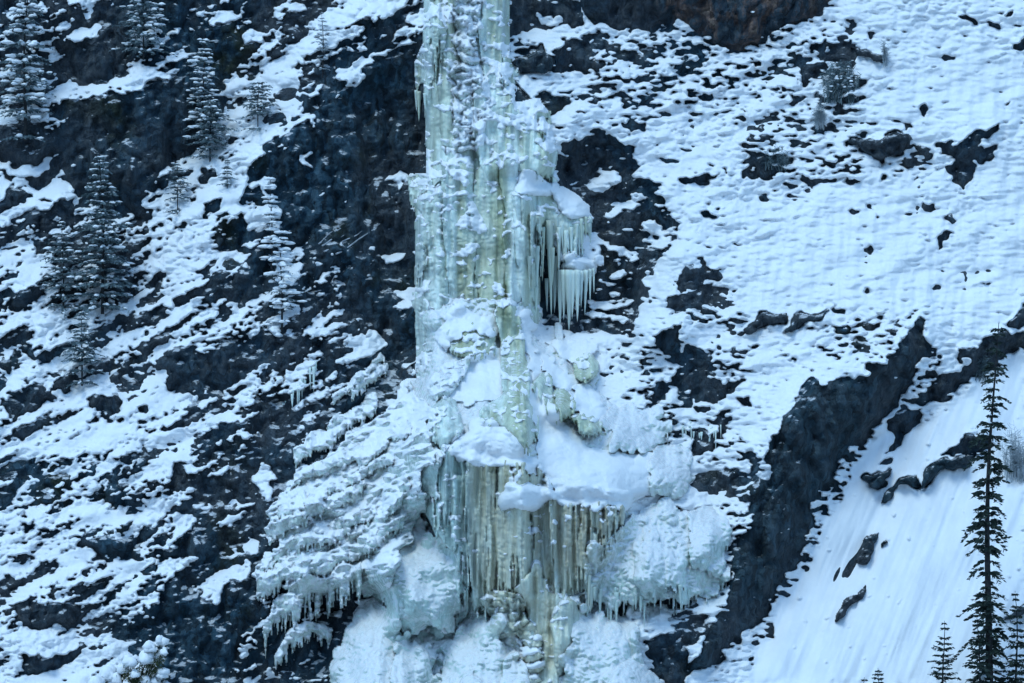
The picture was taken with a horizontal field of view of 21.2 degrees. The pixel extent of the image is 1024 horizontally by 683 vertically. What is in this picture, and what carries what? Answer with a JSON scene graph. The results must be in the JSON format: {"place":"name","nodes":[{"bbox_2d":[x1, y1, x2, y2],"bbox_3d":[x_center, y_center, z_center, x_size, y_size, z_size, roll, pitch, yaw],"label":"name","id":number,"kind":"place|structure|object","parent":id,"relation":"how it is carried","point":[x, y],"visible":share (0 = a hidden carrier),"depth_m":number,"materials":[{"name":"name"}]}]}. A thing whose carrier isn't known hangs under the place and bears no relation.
{"place":"outdoors","nodes":[
{"label":"outdoors","id":0,"kind":"place"},
{"bbox_2d":[0,0,1023,682],"bbox_3d":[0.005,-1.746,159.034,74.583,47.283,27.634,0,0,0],"label":"cliff","id":1,"kind":"structure","parent":0,"point":[364,138],"depth_m":162.94,"materials":[{"name":"black stone"}]},
{"bbox_2d":[0,0,424,682],"bbox_3d":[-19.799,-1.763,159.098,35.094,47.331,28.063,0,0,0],"label":"snow ledges","id":2,"kind":"object","parent":1,"relation":"on","point":[78,432],"visible":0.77,"depth_m":159.57,"materials":[{"name":"white snow"}]},
{"bbox_2d":[0,0,57,143],"bbox_3d":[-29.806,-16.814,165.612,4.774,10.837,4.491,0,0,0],"label":"spruce tree","id":3,"kind":"object","parent":2,"relation":"on","point":[32,8],"visible":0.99,"depth_m":165.10,"materials":[{"name":"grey plant"}]},
{"bbox_2d":[37,220,92,319],"bbox_3d":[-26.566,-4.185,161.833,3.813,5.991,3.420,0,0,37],"label":"spruce tree","id":4,"kind":"object","parent":2,"relation":"on","point":[56,274],"visible":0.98,"depth_m":161.63,"materials":[{"name":"green plant"}]},
{"bbox_2d":[59,306,105,388],"bbox_3d":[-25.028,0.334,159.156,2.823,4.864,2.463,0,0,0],"label":"spruce tree","id":5,"kind":"object","parent":2,"relation":"on","point":[91,359],"visible":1,"depth_m":158.91,"materials":[{"name":"green plant"}]},
{"bbox_2d":[61,152,138,317],"bbox_3d":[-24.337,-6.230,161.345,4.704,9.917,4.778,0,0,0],"label":"spruce tree","id":6,"kind":"object","parent":2,"relation":"on","point":[102,257],"visible":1,"depth_m":161.02,"materials":[{"name":"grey plant"}]},
{"bbox_2d":[88,635,169,682],"bbox_3d":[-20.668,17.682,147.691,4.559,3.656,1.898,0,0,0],"label":"snowy shrub","id":7,"kind":"object","parent":2,"relation":"on","point":[150,655],"visible":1,"depth_m":147.55,"materials":[{"name":"white snow"}]},
{"bbox_2d":[110,0,176,59],"bbox_3d":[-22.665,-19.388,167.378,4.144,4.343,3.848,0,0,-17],"label":"spruce tree","id":8,"kind":"object","parent":2,"relation":"on","point":[150,23],"visible":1,"depth_m":167.19,"materials":[{"name":"green plant"}]},
{"bbox_2d":[162,162,191,213],"bbox_3d":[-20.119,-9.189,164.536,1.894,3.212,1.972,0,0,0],"label":"spruce tree","id":9,"kind":"object","parent":2,"relation":"on","point":[180,171],"visible":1,"depth_m":164.38,"materials":[{"name":"green plant"}]},
{"bbox_2d":[181,37,228,140],"bbox_3d":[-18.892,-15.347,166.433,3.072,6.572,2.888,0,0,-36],"label":"spruce tree","id":10,"kind":"object","parent":2,"relation":"on","point":[201,91],"visible":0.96,"depth_m":166.43,"materials":[{"name":"green plant"}]},
{"bbox_2d":[182,99,237,161],"bbox_3d":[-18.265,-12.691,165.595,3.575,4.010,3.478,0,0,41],"label":"spruce tree","id":11,"kind":"object","parent":2,"relation":"on","point":[215,124],"visible":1,"depth_m":165.34,"materials":[{"name":"green plant"}]},
{"bbox_2d":[217,159,237,187],"bbox_3d":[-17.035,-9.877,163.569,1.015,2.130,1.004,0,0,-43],"label":"spruce tree","id":12,"kind":"object","parent":2,"relation":"on","point":[228,172],"visible":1,"depth_m":163.53,"materials":[{"name":"green plant"}]},
{"bbox_2d":[239,81,278,131],"bbox_3d":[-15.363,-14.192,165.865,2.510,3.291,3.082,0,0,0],"label":"spruce tree","id":13,"kind":"object","parent":2,"relation":"on","point":[260,89],"visible":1,"depth_m":165.83,"materials":[{"name":"green plant"}]},
{"bbox_2d":[261,229,306,330],"bbox_3d":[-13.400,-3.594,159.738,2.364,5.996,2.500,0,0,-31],"label":"spruce tree","id":14,"kind":"object","parent":2,"relation":"on","point":[279,303],"visible":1,"depth_m":159.52,"materials":[{"name":"white plant"}]},
{"bbox_2d":[282,361,316,406],"bbox_3d":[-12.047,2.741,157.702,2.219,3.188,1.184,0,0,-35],"label":"icicle row","id":15,"kind":"object","parent":2,"relation":"hanging from","point":[304,381],"visible":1,"depth_m":157.68,"materials":[{"name":"white ice"}]},
{"bbox_2d":[313,12,331,77],"bbox_3d":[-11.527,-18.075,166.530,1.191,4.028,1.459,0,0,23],"label":"spruce tree","id":16,"kind":"object","parent":2,"relation":"on","point":[323,59],"visible":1,"depth_m":166.52,"materials":[{"name":"green plant"}]},
{"bbox_2d":[324,231,361,251],"bbox_3d":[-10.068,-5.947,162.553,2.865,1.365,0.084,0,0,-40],"label":"fallen branch","id":17,"kind":"object","parent":2,"relation":"on","point":[342,241],"visible":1,"depth_m":162.61,"materials":[{"name":"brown wood"}]},
{"bbox_2d":[335,224,378,254],"bbox_3d":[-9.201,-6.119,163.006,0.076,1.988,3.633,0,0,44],"label":"fallen branch","id":18,"kind":"object","parent":2,"relation":"on","point":[355,241],"visible":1,"depth_m":162.79,"materials":[{"name":"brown wood"}]},
{"bbox_2d":[257,176,281,269],"bbox_3d":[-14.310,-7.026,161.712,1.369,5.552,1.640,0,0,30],"label":"spruce tree","id":19,"kind":"object","parent":1,"relation":"on","point":[274,214],"visible":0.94,"depth_m":161.52,"materials":[{"name":"white plant"}]},
{"bbox_2d":[255,0,732,682],"bbox_3d":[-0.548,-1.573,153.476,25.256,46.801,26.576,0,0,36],"label":"frozen waterfall","id":20,"kind":"structure","parent":1,"relation":"on","point":[457,510],"depth_m":150.50,"materials":[{"name":"white ice"}]},
{"bbox_2d":[688,318,932,674],"bbox_3d":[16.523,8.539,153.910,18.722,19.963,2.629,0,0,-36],"label":"rock buttress","id":21,"kind":"object","parent":1,"relation":"attached to","point":[823,429],"visible":1,"depth_m":153.91,"materials":[{"name":"grey stone"}]},
{"bbox_2d":[630,0,833,50],"bbox_3d":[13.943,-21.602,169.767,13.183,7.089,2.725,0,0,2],"label":"rock face","id":22,"kind":"object","parent":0,"point":[738,25],"visible":1,"depth_m":169.38},
{"bbox_2d":[509,0,1023,682],"bbox_3d":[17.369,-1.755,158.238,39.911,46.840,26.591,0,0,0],"label":"snow field","id":23,"kind":"structure","parent":0,"point":[805,252],"depth_m":163.63,"materials":[{"name":"white snow"}]},
{"bbox_2d":[512,44,554,73],"bbox_3d":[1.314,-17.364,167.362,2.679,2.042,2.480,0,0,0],"label":"boulder","id":24,"kind":"object","parent":23,"relation":"on","point":[540,60],"visible":1,"depth_m":166.81,"materials":[{"name":"grey stone"}]},
{"bbox_2d":[675,421,720,448],"bbox_3d":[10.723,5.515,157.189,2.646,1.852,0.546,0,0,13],"label":"icicle row","id":25,"kind":"object","parent":23,"relation":"hanging from","point":[693,432],"visible":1,"depth_m":157.12,"materials":[{"name":"white ice"}]},
{"bbox_2d":[744,312,786,333],"bbox_3d":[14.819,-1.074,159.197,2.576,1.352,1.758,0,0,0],"label":"rock outcrop","id":26,"kind":"object","parent":23,"relation":"on","point":[763,319],"visible":1,"depth_m":158.93,"materials":[{"name":"grey stone"}]},
{"bbox_2d":[760,144,790,170],"bbox_3d":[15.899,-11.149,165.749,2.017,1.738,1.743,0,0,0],"label":"frosted bush","id":27,"kind":"object","parent":23,"relation":"on","point":[779,157],"visible":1,"depth_m":165.37,"materials":[{"name":"grey plant"}]},
{"bbox_2d":[784,309,828,331],"bbox_3d":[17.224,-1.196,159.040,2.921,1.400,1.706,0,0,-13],"label":"rock outcrop","id":28,"kind":"object","parent":23,"relation":"on","point":[798,321],"visible":1,"depth_m":158.65,"materials":[{"name":"grey stone"}]},
{"bbox_2d":[809,101,828,129],"bbox_3d":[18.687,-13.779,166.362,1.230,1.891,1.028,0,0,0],"label":"frosted bush","id":29,"kind":"object","parent":23,"relation":"on","point":[820,115],"visible":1,"depth_m":166.21,"materials":[{"name":"grey plant"}]},
{"bbox_2d":[818,60,861,104],"bbox_3d":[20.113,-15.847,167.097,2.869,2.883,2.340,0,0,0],"label":"frosted bush","id":30,"kind":"object","parent":23,"relation":"on","point":[838,81],"visible":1,"depth_m":166.69,"materials":[{"name":"grey plant"}]},
{"bbox_2d":[850,47,882,62],"bbox_3d":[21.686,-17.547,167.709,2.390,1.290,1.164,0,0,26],"label":"rock outcrop","id":31,"kind":"object","parent":23,"relation":"on","point":[872,56],"visible":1,"depth_m":167.27,"materials":[{"name":"grey stone"}]},
{"bbox_2d":[847,131,912,161],"bbox_3d":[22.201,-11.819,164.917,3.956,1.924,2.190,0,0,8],"label":"rock outcrop","id":32,"kind":"object","parent":23,"relation":"on","point":[892,144],"visible":1,"depth_m":164.69,"materials":[{"name":"grey stone"}]},
{"bbox_2d":[879,39,891,65],"bbox_3d":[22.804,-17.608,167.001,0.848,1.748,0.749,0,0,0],"label":"frosted bush","id":33,"kind":"object","parent":23,"relation":"on","point":[885,54],"visible":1,"depth_m":166.93,"materials":[{"name":"grey plant"}]},
{"bbox_2d":[974,349,991,381],"bbox_3d":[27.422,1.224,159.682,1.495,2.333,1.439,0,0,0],"label":"frosted bush","id":34,"kind":"object","parent":23,"relation":"on","point":[981,368],"visible":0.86,"depth_m":159.35,"materials":[{"name":"grey plant"}]},
{"bbox_2d":[710,358,1023,682],"bbox_3d":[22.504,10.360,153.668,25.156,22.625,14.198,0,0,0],"label":"snow slope","id":35,"kind":"structure","parent":0,"point":[913,575],"depth_m":153.75,"materials":[{"name":"white snow"}]},
{"bbox_2d":[835,585,865,621],"bbox_3d":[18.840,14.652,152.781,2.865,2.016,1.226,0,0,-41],"label":"rock outcrop","id":36,"kind":"object","parent":35,"relation":"on","point":[848,602],"visible":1,"depth_m":152.41,"materials":[{"name":"grey stone"}]},
{"bbox_2d":[856,533,877,564],"bbox_3d":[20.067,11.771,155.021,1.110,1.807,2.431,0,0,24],"label":"rock outcrop","id":37,"kind":"object","parent":35,"relation":"on","point":[866,550],"visible":1,"depth_m":154.51,"materials":[{"name":"grey stone"}]},
{"bbox_2d":[862,468,891,489],"bbox_3d":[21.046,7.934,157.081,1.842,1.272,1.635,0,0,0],"label":"rock outcrop","id":38,"kind":"object","parent":35,"relation":"on","point":[876,481],"visible":1,"depth_m":156.63,"materials":[{"name":"grey stone"}]},
{"bbox_2d":[872,670,883,682],"bbox_3d":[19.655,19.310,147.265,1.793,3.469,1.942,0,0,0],"label":"spruce tree","id":39,"kind":"object","parent":35,"relation":"on","point":[877,674],"visible":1,"depth_m":147.16,"materials":[{"name":"green plant"}]},
{"bbox_2d":[881,475,917,502],"bbox_3d":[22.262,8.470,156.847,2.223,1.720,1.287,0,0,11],"label":"rock outcrop","id":40,"kind":"object","parent":35,"relation":"on","point":[912,481],"visible":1,"depth_m":156.60,"materials":[{"name":"grey stone"}]},
{"bbox_2d":[927,621,960,682],"bbox_3d":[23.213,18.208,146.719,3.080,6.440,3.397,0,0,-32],"label":"spruce tree","id":41,"kind":"object","parent":35,"relation":"on","point":[937,674],"visible":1,"depth_m":146.60,"materials":[{"name":"green plant"}]},
{"bbox_2d":[919,455,974,489],"bbox_3d":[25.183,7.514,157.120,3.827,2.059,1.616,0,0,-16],"label":"rock outcrop","id":42,"kind":"object","parent":35,"relation":"on","point":[931,471],"visible":0.95,"depth_m":156.62,"materials":[{"name":"grey stone"}]},
{"bbox_2d":[962,611,994,682],"bbox_3d":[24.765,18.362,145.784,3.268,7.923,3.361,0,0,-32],"label":"spruce tree","id":43,"kind":"object","parent":35,"relation":"on","point":[982,667],"visible":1,"depth_m":145.79,"materials":[{"name":"green plant"}]},
{"bbox_2d":[953,323,1015,682],"bbox_3d":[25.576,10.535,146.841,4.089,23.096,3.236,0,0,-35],"label":"spruce tree","id":44,"kind":"object","parent":35,"relation":"on","point":[988,615],"visible":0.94,"depth_m":146.87,"materials":[{"name":"green plant"}]},
{"bbox_2d":[998,593,1023,682],"bbox_3d":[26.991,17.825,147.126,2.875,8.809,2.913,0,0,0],"label":"spruce tree","id":45,"kind":"object","parent":35,"relation":"on","point":[1012,662],"visible":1,"depth_m":147.01,"materials":[{"name":"green plant"}]},
{"bbox_2d":[1000,421,1023,482],"bbox_3d":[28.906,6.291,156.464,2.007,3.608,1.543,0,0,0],"label":"frosted bush","id":46,"kind":"object","parent":35,"relation":"on","point":[1015,463],"visible":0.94,"depth_m":156.33,"materials":[{"name":"grey plant"}]},
{"bbox_2d":[1004,604,1023,619],"bbox_3d":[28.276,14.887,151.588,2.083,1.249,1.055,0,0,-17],"label":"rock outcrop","id":47,"kind":"object","parent":35,"relation":"on","point":[1019,613],"visible":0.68,"depth_m":151.23,"materials":[{"name":"grey stone"}]}
]}

